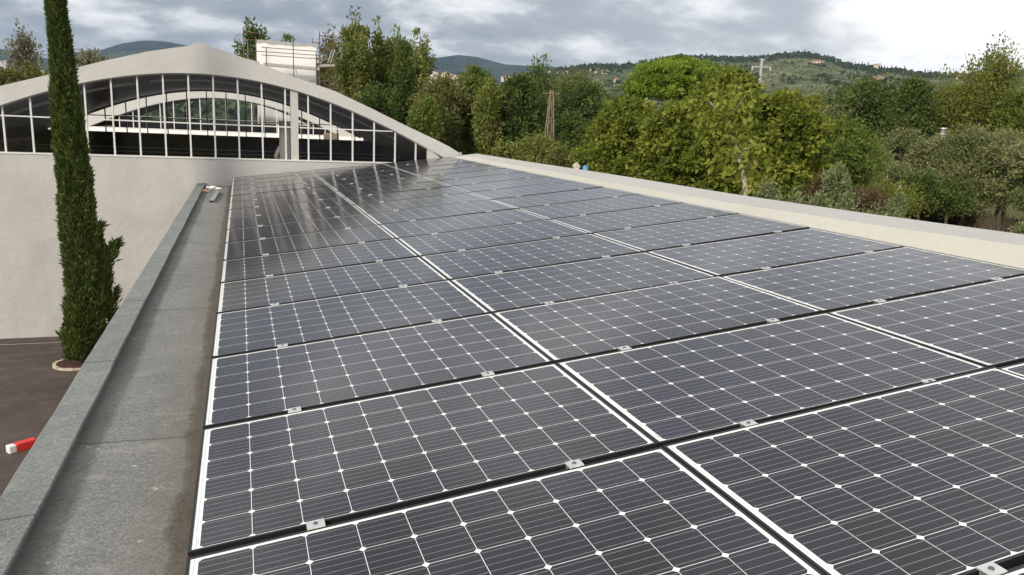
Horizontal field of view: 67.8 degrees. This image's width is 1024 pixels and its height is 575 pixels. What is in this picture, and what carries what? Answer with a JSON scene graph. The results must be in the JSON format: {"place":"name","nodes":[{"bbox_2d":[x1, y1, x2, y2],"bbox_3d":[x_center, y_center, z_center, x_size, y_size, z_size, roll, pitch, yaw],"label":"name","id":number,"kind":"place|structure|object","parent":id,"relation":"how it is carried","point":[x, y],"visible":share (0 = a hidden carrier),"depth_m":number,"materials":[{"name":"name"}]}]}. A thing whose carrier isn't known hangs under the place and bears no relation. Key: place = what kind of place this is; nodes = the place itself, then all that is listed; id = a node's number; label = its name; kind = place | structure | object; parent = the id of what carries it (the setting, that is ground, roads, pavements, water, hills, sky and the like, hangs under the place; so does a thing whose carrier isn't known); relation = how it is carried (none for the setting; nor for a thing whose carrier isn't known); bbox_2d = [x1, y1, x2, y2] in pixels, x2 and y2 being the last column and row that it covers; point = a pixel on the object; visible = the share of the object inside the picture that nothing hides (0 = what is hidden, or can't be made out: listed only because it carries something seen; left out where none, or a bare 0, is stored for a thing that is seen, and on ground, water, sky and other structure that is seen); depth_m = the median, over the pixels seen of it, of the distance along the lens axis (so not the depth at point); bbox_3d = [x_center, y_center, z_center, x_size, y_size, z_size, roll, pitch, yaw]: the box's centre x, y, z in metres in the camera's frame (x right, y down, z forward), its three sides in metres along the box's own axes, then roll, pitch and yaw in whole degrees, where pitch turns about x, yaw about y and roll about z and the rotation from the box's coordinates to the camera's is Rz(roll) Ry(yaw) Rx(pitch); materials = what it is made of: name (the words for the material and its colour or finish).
{"place":"outdoors","nodes":[
{"label":"outdoors","id":0,"kind":"place"},
{"bbox_2d":[0,336,78,496],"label":"yard","id":1,"kind":"structure","parent":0,"point":[34,386],"depth_m":12.89,"materials":[{"name":"concrete"}]},
{"bbox_2d":[42,0,125,362],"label":"cypress","id":2,"kind":"object","parent":1,"relation":"on","point":[90,300],"visible":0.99,"depth_m":13.68,"materials":[{"name":"green plant"}]},
{"bbox_2d":[0,40,556,102],"bbox_3d":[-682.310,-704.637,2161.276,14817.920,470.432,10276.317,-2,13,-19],"label":"distant hills","id":3,"kind":"structure","parent":0,"point":[454,64],"depth_m":4391.44,"materials":[{"name":"green plant"}]},
{"bbox_2d":[256,39,316,125],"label":"white tower","id":4,"kind":"structure","parent":0,"point":[304,75],"depth_m":42.95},
{"bbox_2d":[243,27,336,105],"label":"scaffolding","id":5,"kind":"object","parent":4,"relation":"attached to","point":[316,68],"visible":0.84,"depth_m":42.28,"materials":[{"name":"metal"}]},
{"bbox_2d":[0,0,1023,74],"label":"sky","id":6,"kind":"structure","parent":0,"point":[917,35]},
{"bbox_2d":[537,57,1023,121],"bbox_3d":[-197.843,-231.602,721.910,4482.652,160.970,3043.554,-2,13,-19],"label":"hills","id":7,"kind":"structure","parent":0,"point":[799,84],"depth_m":1040.95,"materials":[{"name":"green plant"}]},
{"bbox_2d":[134,50,1023,161],"bbox_3d":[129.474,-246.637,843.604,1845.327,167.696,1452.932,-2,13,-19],"label":"woodland","id":8,"kind":"object","parent":7,"relation":"on","point":[232,111],"visible":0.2,"depth_m":1080.70,"materials":[{"name":"green plant"}]},
{"bbox_2d":[863,203,1023,225],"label":"ground","id":9,"kind":"structure","parent":0,"point":[1011,213],"depth_m":58.07,"materials":[{"name":"soil"}]},
{"bbox_2d":[0,17,45,75],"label":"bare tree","id":10,"kind":"object","parent":9,"relation":"on","point":[23,49],"visible":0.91,"depth_m":50.36,"materials":[{"name":"green plant"}]},
{"bbox_2d":[7,59,48,83],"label":"hedge tree","id":11,"kind":"object","parent":9,"relation":"on","point":[35,72],"visible":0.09,"depth_m":47.28,"materials":[{"name":"green plant"}]},
{"bbox_2d":[75,45,112,66],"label":"hedge tree","id":12,"kind":"object","parent":9,"relation":"on","point":[90,57],"visible":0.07,"depth_m":48.78,"materials":[{"name":"green plant"}]},
{"bbox_2d":[48,91,362,140],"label":"arched hall","id":13,"kind":"structure","parent":9,"relation":"on","point":[154,103],"depth_m":31.10,"materials":[{"name":"paint"}]},
{"bbox_2d":[0,42,458,338],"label":"arched hall","id":14,"kind":"structure","parent":9,"relation":"on","point":[145,184],"depth_m":16.14,"materials":[{"name":"paint"}]},
{"bbox_2d":[230,14,270,123],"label":"conifer","id":15,"kind":"object","parent":9,"relation":"on","point":[255,37],"visible":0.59,"depth_m":57.93,"materials":[{"name":"green plant"}]},
{"bbox_2d":[325,5,380,98],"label":"poplar","id":16,"kind":"object","parent":9,"relation":"on","point":[354,71],"visible":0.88,"depth_m":52.31,"materials":[{"name":"green plant"}]},
{"bbox_2d":[350,80,396,140],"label":"broadleaf tree","id":17,"kind":"object","parent":9,"relation":"on","point":[376,99],"visible":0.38,"depth_m":50.83,"materials":[{"name":"green plant"}]},
{"bbox_2d":[360,15,396,93],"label":"poplar","id":18,"kind":"object","parent":9,"relation":"on","point":[387,46],"visible":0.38,"depth_m":54.33,"materials":[{"name":"green plant"}]},
{"bbox_2d":[374,23,414,116],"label":"poplar","id":19,"kind":"object","parent":9,"relation":"on","point":[388,80],"visible":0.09,"depth_m":54.39,"materials":[{"name":"green plant"}]},
{"bbox_2d":[387,33,415,124],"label":"narrow cypress","id":20,"kind":"object","parent":9,"relation":"on","point":[402,70],"visible":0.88,"depth_m":49.46,"materials":[{"name":"green plant"}]},
{"bbox_2d":[406,27,440,103],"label":"poplar","id":21,"kind":"object","parent":9,"relation":"on","point":[423,67],"visible":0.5,"depth_m":54.09,"materials":[{"name":"green plant"}]},
{"bbox_2d":[406,91,444,143],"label":"broadleaf tree","id":22,"kind":"object","parent":9,"relation":"on","point":[422,117],"visible":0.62,"depth_m":44.15,"materials":[{"name":"green plant"}]},
{"bbox_2d":[407,71,476,152],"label":"broadleaf tree","id":23,"kind":"object","parent":9,"relation":"on","point":[446,92],"visible":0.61,"depth_m":47.88,"materials":[{"name":"green plant"}]},
{"bbox_2d":[454,61,497,154],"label":"broadleaf tree","id":24,"kind":"object","parent":9,"relation":"on","point":[476,77],"visible":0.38,"depth_m":49.90,"materials":[{"name":"green plant"}]},
{"bbox_2d":[470,75,506,155],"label":"broadleaf tree","id":25,"kind":"object","parent":9,"relation":"on","point":[489,129],"visible":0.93,"depth_m":45.42,"materials":[{"name":"green plant"}]},
{"bbox_2d":[489,138,521,159],"bbox_3d":[-0.368,-5.264,37.677,2.009,4.218,2.315,-2,13,-19],"label":"bush","id":26,"kind":"object","parent":9,"relation":"on","point":[501,147],"visible":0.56,"depth_m":37.15,"materials":[{"name":"green plant"}]},
{"bbox_2d":[0,152,1023,574],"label":"flat roofed building","id":27,"kind":"structure","parent":9,"relation":"on","point":[102,482],"depth_m":3.97,"materials":[{"name":"concrete"}]},
{"bbox_2d":[231,177,321,189],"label":"solar panel","id":28,"kind":"object","parent":27,"relation":"on","point":[275,183],"visible":0.85,"depth_m":14.17,"materials":[{"name":"glass"}]},
{"bbox_2d":[230,181,328,195],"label":"solar panel","id":29,"kind":"object","parent":27,"relation":"on","point":[278,188],"visible":0.86,"depth_m":13.21,"materials":[{"name":"glass"}]},
{"bbox_2d":[230,186,334,201],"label":"solar panel","id":30,"kind":"object","parent":27,"relation":"on","point":[245,197],"visible":0.73,"depth_m":12.30,"materials":[{"name":"glass"}]},
{"bbox_2d":[229,191,342,209],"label":"solar panel","id":31,"kind":"object","parent":27,"relation":"on","point":[281,200],"visible":0.87,"depth_m":11.36,"materials":[{"name":"glass"}]},
{"bbox_2d":[228,197,352,218],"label":"solar panel","id":32,"kind":"object","parent":27,"relation":"on","point":[287,207],"visible":0.8,"depth_m":10.42,"materials":[{"name":"glass"}]},
{"bbox_2d":[226,205,363,229],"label":"solar panel","id":33,"kind":"object","parent":27,"relation":"on","point":[279,218],"visible":0.83,"depth_m":9.49,"materials":[{"name":"glass"}]},
{"bbox_2d":[225,214,378,242],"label":"solar panel","id":34,"kind":"object","parent":27,"relation":"on","point":[290,228],"visible":0.84,"depth_m":8.55,"materials":[{"name":"glass"}]},
{"bbox_2d":[223,225,395,260],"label":"solar panel","id":35,"kind":"object","parent":27,"relation":"on","point":[285,244],"visible":0.8,"depth_m":7.60,"materials":[{"name":"glass"}]},
{"bbox_2d":[220,239,418,282],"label":"solar panel","id":36,"kind":"object","parent":27,"relation":"on","point":[304,261],"visible":0.86,"depth_m":6.66,"materials":[{"name":"glass"}]},
{"bbox_2d":[216,257,447,313],"bbox_3d":[-1.377,-0.031,5.776,1.606,0.045,1.020,-9,15,-18],"label":"solar panel","id":37,"kind":"object","parent":27,"relation":"on","point":[281,289],"visible":0.81,"depth_m":5.73,"materials":[{"name":"glass"}]},
{"bbox_2d":[211,280,489,357],"bbox_3d":[-1.044,0.178,4.844,1.605,0.043,1.020,-9,15,-18],"label":"solar panel","id":38,"kind":"object","parent":27,"relation":"on","point":[267,327],"visible":0.75,"depth_m":4.78,"materials":[{"name":"glass"}]},
{"bbox_2d":[319,169,408,180],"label":"solar panel","id":39,"kind":"object","parent":27,"relation":"on","point":[360,175],"visible":0.79,"depth_m":14.65,"materials":[{"name":"glass"}]},
{"bbox_2d":[324,173,420,185],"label":"solar panel","id":40,"kind":"object","parent":27,"relation":"on","point":[368,179],"visible":0.77,"depth_m":13.73,"materials":[{"name":"glass"}]},
{"bbox_2d":[203,313,552,428],"bbox_3d":[-0.711,0.388,3.912,1.605,0.044,1.020,-9,15,-18],"label":"solar panel","id":41,"kind":"object","parent":27,"relation":"on","point":[242,387],"visible":0.83,"depth_m":3.83,"materials":[{"name":"glass"}]},
{"bbox_2d":[330,177,432,190],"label":"solar panel","id":42,"kind":"object","parent":27,"relation":"on","point":[372,184],"visible":0.82,"depth_m":12.77,"materials":[{"name":"glass"}]},
{"bbox_2d":[337,181,449,197],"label":"solar panel","id":43,"kind":"object","parent":27,"relation":"on","point":[389,189],"visible":0.81,"depth_m":11.83,"materials":[{"name":"glass"}]},
{"bbox_2d":[345,187,467,204],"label":"solar panel","id":44,"kind":"object","parent":27,"relation":"on","point":[376,198],"visible":0.73,"depth_m":10.92,"materials":[{"name":"glass"}]},
{"bbox_2d":[354,192,489,213],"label":"solar panel","id":45,"kind":"object","parent":27,"relation":"on","point":[377,207],"visible":0.77,"depth_m":9.98,"materials":[{"name":"glass"}]},
{"bbox_2d":[187,363,657,557],"bbox_3d":[-0.378,0.599,2.980,1.605,0.044,1.020,-9,15,-18],"label":"solar panel","id":46,"kind":"object","parent":27,"relation":"on","point":[264,478],"visible":0.87,"depth_m":2.86,"materials":[{"name":"glass"}]},
{"bbox_2d":[366,199,515,224],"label":"solar panel","id":47,"kind":"object","parent":27,"relation":"on","point":[429,212],"visible":0.76,"depth_m":9.03,"materials":[{"name":"glass"}]},
{"bbox_2d":[400,162,488,172],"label":"solar panel","id":48,"kind":"object","parent":27,"relation":"on","point":[441,167],"visible":0.77,"depth_m":15.14,"materials":[{"name":"glass"}]},
{"bbox_2d":[411,165,503,176],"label":"solar panel","id":49,"kind":"object","parent":27,"relation":"on","point":[455,170],"visible":0.77,"depth_m":14.21,"materials":[{"name":"glass"}]},
{"bbox_2d":[380,209,548,238],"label":"solar panel","id":50,"kind":"object","parent":27,"relation":"on","point":[451,224],"visible":0.73,"depth_m":8.10,"materials":[{"name":"glass"}]},
{"bbox_2d":[422,168,524,180],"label":"solar panel","id":51,"kind":"object","parent":27,"relation":"on","point":[470,174],"visible":0.81,"depth_m":13.28,"materials":[{"name":"glass"}]},
{"bbox_2d":[435,172,544,186],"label":"solar panel","id":52,"kind":"object","parent":27,"relation":"on","point":[483,179],"visible":0.82,"depth_m":12.35,"materials":[{"name":"glass"}]},
{"bbox_2d":[397,219,589,256],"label":"solar panel","id":53,"kind":"object","parent":27,"relation":"on","point":[446,242],"visible":0.78,"depth_m":7.16,"materials":[{"name":"glass"}]},
{"bbox_2d":[185,447,824,574],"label":"solar panel","id":54,"kind":"object","parent":27,"relation":"on","point":[659,511],"visible":1,"depth_m":2.27,"materials":[{"name":"glass"}]},
{"bbox_2d":[451,176,570,191],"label":"solar panel","id":55,"kind":"object","parent":27,"relation":"on","point":[485,186],"visible":0.72,"depth_m":11.41,"materials":[{"name":"glass"}]},
{"bbox_2d":[420,234,643,279],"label":"solar panel","id":56,"kind":"object","parent":27,"relation":"on","point":[501,258],"visible":0.76,"depth_m":6.22,"materials":[{"name":"glass"}]},
{"bbox_2d":[469,181,602,199],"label":"solar panel","id":57,"kind":"object","parent":27,"relation":"on","point":[532,190],"visible":0.8,"depth_m":10.45,"materials":[{"name":"glass"}]},
{"bbox_2d":[494,187,637,208],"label":"solar panel","id":58,"kind":"object","parent":27,"relation":"on","point":[558,197],"visible":0.76,"depth_m":9.53,"materials":[{"name":"glass"}]},
{"bbox_2d":[450,252,714,312],"bbox_3d":[0.471,-0.051,5.334,1.605,0.044,1.020,-9,15,-18],"label":"solar panel","id":59,"kind":"object","parent":27,"relation":"on","point":[509,290],"visible":0.73,"depth_m":5.28,"materials":[{"name":"glass"}]},
{"bbox_2d":[518,194,682,218],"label":"solar panel","id":60,"kind":"object","parent":27,"relation":"on","point":[588,207],"visible":0.73,"depth_m":8.59,"materials":[{"name":"glass"}]},
{"bbox_2d":[550,203,738,233],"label":"solar panel","id":61,"kind":"object","parent":27,"relation":"on","point":[626,219],"visible":0.81,"depth_m":7.65,"materials":[{"name":"glass"}]},
{"bbox_2d":[492,276,822,362],"bbox_3d":[0.804,0.156,4.401,1.605,0.044,1.020,-9,15,-18],"label":"solar panel","id":62,"kind":"object","parent":27,"relation":"on","point":[554,332],"visible":0.79,"depth_m":4.33,"materials":[{"name":"glass"}]},
{"bbox_2d":[591,213,809,251],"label":"solar panel","id":63,"kind":"object","parent":27,"relation":"on","point":[686,233],"visible":0.85,"depth_m":6.70,"materials":[{"name":"glass"}]},
{"bbox_2d":[556,313,987,446],"bbox_3d":[1.137,0.369,3.469,1.606,0.045,1.020,-9,15,-18],"label":"solar panel","id":64,"kind":"object","parent":27,"relation":"on","point":[665,393],"visible":0.79,"depth_m":3.38,"materials":[{"name":"glass"}]},
{"bbox_2d":[647,228,903,275],"bbox_3d":[1.986,-0.279,5.824,1.606,0.044,1.020,-8,15,-18],"label":"solar panel","id":65,"kind":"object","parent":27,"relation":"on","point":[740,255],"visible":0.75,"depth_m":5.77,"materials":[{"name":"glass"}]},
{"bbox_2d":[663,367,1023,574],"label":"solar panel","id":66,"kind":"object","parent":27,"relation":"on","point":[924,479],"visible":0.91,"depth_m":2.46,"materials":[{"name":"glass"}]},
{"bbox_2d":[721,246,1023,312],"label":"solar panel","id":67,"kind":"object","parent":27,"relation":"on","point":[835,284],"visible":0.75,"depth_m":4.83,"materials":[{"name":"glass"}]},
{"bbox_2d":[827,275,1023,367],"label":"solar panel","id":68,"kind":"object","parent":27,"relation":"on","point":[981,323],"visible":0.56,"depth_m":3.93,"materials":[{"name":"glass"}]},
{"bbox_2d":[493,70,561,156],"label":"broadleaf tree","id":69,"kind":"object","parent":9,"relation":"on","point":[523,99],"visible":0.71,"depth_m":45.77,"materials":[{"name":"green plant"}]},
{"bbox_2d":[503,131,567,164],"bbox_3d":[1.202,-5.453,37.857,3.533,4.648,3.287,-8,16,-40],"label":"bush","id":70,"kind":"object","parent":9,"relation":"on","point":[534,149],"visible":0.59,"depth_m":36.93,"materials":[{"name":"green plant"}]},
{"bbox_2d":[525,53,564,160],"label":"broadleaf tree","id":71,"kind":"object","parent":9,"relation":"on","point":[545,85],"visible":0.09,"depth_m":55.73,"materials":[{"name":"green plant"}]},
{"bbox_2d":[545,143,575,167],"bbox_3d":[2.285,-4.684,35.678,1.766,4.138,1.673,-2,13,-19],"label":"bush","id":72,"kind":"object","parent":9,"relation":"on","point":[560,156],"visible":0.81,"depth_m":35.14,"materials":[{"name":"green plant"}]},
{"bbox_2d":[542,108,590,166],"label":"broadleaf tree","id":73,"kind":"object","parent":9,"relation":"on","point":[571,122],"visible":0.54,"depth_m":42.44,"materials":[{"name":"green plant"}]},
{"bbox_2d":[551,75,614,151],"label":"broadleaf tree","id":74,"kind":"object","parent":9,"relation":"on","point":[587,96],"visible":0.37,"depth_m":57.22,"materials":[{"name":"green plant"}]},
{"bbox_2d":[546,65,623,120],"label":"broadleaf tree","id":75,"kind":"object","parent":9,"relation":"on","point":[562,82],"visible":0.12,"depth_m":68.77,"materials":[{"name":"green plant"}]},
{"bbox_2d":[567,93,658,177],"bbox_3d":[4.237,-4.579,30.479,4.105,6.249,4.089,8,13,26],"label":"walnut tree","id":76,"kind":"object","parent":9,"relation":"on","point":[613,132],"visible":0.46,"depth_m":29.18,"materials":[{"name":"green plant"}]},
{"bbox_2d":[610,97,722,187],"bbox_3d":[5.989,-3.716,27.311,3.936,6.015,4.220,-6,14,-34],"label":"walnut tree","id":77,"kind":"object","parent":9,"relation":"on","point":[653,157],"visible":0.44,"depth_m":26.39,"materials":[{"name":"green plant"}]},
{"bbox_2d":[616,53,726,101],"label":"umbrella pine","id":78,"kind":"object","parent":9,"relation":"on","point":[665,79],"visible":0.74,"depth_m":45.80,"materials":[{"name":"green plant"}]},
{"bbox_2d":[660,63,774,194],"bbox_3d":[7.204,-3.898,25.782,4.531,7.113,4.448,-2,13,-19],"label":"walnut tree","id":79,"kind":"object","parent":9,"relation":"on","point":[692,160],"visible":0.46,"depth_m":24.67,"materials":[{"name":"green plant"}]},
{"bbox_2d":[680,63,789,197],"bbox_3d":[4.194,-1.236,14.896,2.191,6.071,1.373,5,12,12],"label":"young walnut","id":80,"kind":"object","parent":9,"relation":"on","point":[722,123],"visible":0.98,"depth_m":14.55,"materials":[{"name":"green plant"}]},
{"bbox_2d":[753,166,784,200],"bbox_3d":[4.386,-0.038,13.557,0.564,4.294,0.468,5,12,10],"label":"weed clump","id":81,"kind":"object","parent":9,"relation":"on","point":[768,191],"visible":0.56,"depth_m":13.15,"materials":[{"name":"green plant"}]},
{"bbox_2d":[728,86,835,203],"bbox_3d":[8.451,-3.207,24.486,3.374,6.385,3.225,-2,13,-19],"label":"walnut tree","id":82,"kind":"object","parent":9,"relation":"on","point":[795,130],"visible":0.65,"depth_m":23.32,"materials":[{"name":"green plant"}]},
{"bbox_2d":[801,170,860,208],"bbox_3d":[9.446,-1.635,23.242,1.732,3.890,1.634,-2,13,-19],"label":"dry shrub","id":83,"kind":"object","parent":9,"relation":"on","point":[815,186],"visible":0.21,"depth_m":22.88,"materials":[{"name":"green plant"}]},
{"bbox_2d":[819,161,853,208],"bbox_3d":[7.360,-0.775,17.676,0.633,4.308,0.812,-5,14,-33],"label":"silver shrub","id":84,"kind":"object","parent":9,"relation":"on","point":[836,179],"visible":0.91,"depth_m":17.26,"materials":[{"name":"green plant"}]},
{"bbox_2d":[808,111,895,188],"bbox_3d":[15.994,-5.257,36.395,5.193,6.200,5.118,-2,13,-19],"label":"broadleaf tree","id":85,"kind":"object","parent":9,"relation":"on","point":[854,149],"visible":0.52,"depth_m":35.18,"materials":[{"name":"green plant"}]},
{"bbox_2d":[835,182,892,214],"bbox_3d":[11.076,-1.674,24.683,2.105,3.519,2.123,-2,13,-19],"label":"dry shrub","id":86,"kind":"object","parent":9,"relation":"on","point":[873,199],"visible":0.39,"depth_m":24.05,"materials":[{"name":"brown plant"}]},
{"bbox_2d":[818,71,929,143],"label":"broadleaf tree","id":87,"kind":"object","parent":9,"relation":"on","point":[866,102],"visible":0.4,"depth_m":53.67,"materials":[{"name":"green plant"}]},
{"bbox_2d":[858,157,924,217],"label":"olive tree","id":88,"kind":"object","parent":9,"relation":"on","point":[894,171],"visible":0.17,"depth_m":43.90,"materials":[{"name":"green plant"}]},
{"bbox_2d":[883,185,909,217],"bbox_3d":[8.924,-0.529,18.065,0.591,3.807,0.617,9,13,27],"label":"silver shrub","id":89,"kind":"object","parent":9,"relation":"on","point":[895,200],"visible":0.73,"depth_m":17.73,"materials":[{"name":"green plant"}]},
{"bbox_2d":[859,177,935,219],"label":"yellow shrub","id":90,"kind":"object","parent":9,"relation":"on","point":[886,189],"visible":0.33,"depth_m":41.27,"materials":[{"name":"green plant"}]},
{"bbox_2d":[878,124,928,166],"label":"olive tree","id":91,"kind":"object","parent":9,"relation":"on","point":[893,139],"visible":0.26,"depth_m":48.78,"materials":[{"name":"green plant"}]},
{"bbox_2d":[874,73,946,163],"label":"tree","id":92,"kind":"object","parent":9,"relation":"on","point":[913,101],"visible":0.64,"depth_m":49.65,"materials":[{"name":"green plant"}]},
{"bbox_2d":[898,168,952,219],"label":"dark shrub","id":93,"kind":"object","parent":9,"relation":"on","point":[924,180],"visible":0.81,"depth_m":42.37,"materials":[{"name":"green plant"}]},
{"bbox_2d":[895,130,972,220],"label":"olive tree","id":94,"kind":"object","parent":9,"relation":"on","point":[919,161],"visible":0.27,"depth_m":45.63,"materials":[{"name":"green plant"}]},
{"bbox_2d":[925,174,981,223],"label":"dark shrub","id":95,"kind":"object","parent":9,"relation":"on","point":[958,205],"visible":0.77,"depth_m":42.45,"materials":[{"name":"green plant"}]},
{"bbox_2d":[922,82,997,161],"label":"feathery tree","id":96,"kind":"object","parent":9,"relation":"on","point":[947,124],"visible":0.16,"depth_m":52.79,"materials":[{"name":"green plant"}]},
{"bbox_2d":[905,209,1023,232],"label":"brushwood fence","id":97,"kind":"object","parent":9,"relation":"on","point":[980,224],"visible":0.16,"depth_m":44.32,"materials":[{"name":"wood"}]},
{"bbox_2d":[922,122,1018,225],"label":"olive tree","id":98,"kind":"object","parent":9,"relation":"on","point":[983,154],"visible":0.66,"depth_m":43.35,"materials":[{"name":"green plant"}]},
{"bbox_2d":[931,31,1023,215],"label":"feathery tree","id":99,"kind":"object","parent":9,"relation":"on","point":[986,88],"visible":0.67,"depth_m":49.27,"materials":[{"name":"green plant"}]},
{"bbox_2d":[964,125,1023,224],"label":"olive tree","id":100,"kind":"object","parent":9,"relation":"on","point":[1009,139],"visible":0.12,"depth_m":44.18,"materials":[{"name":"green plant"}]},
{"bbox_2d":[978,86,1023,223],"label":"feathery tree","id":101,"kind":"object","parent":9,"relation":"on","point":[1012,109],"visible":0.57,"depth_m":47.29,"materials":[{"name":"green plant"}]},
{"bbox_2d":[999,137,1023,211],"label":"olive tree","id":102,"kind":"object","parent":9,"relation":"on","point":[1016,194],"visible":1,"depth_m":41.04,"materials":[{"name":"green plant"}]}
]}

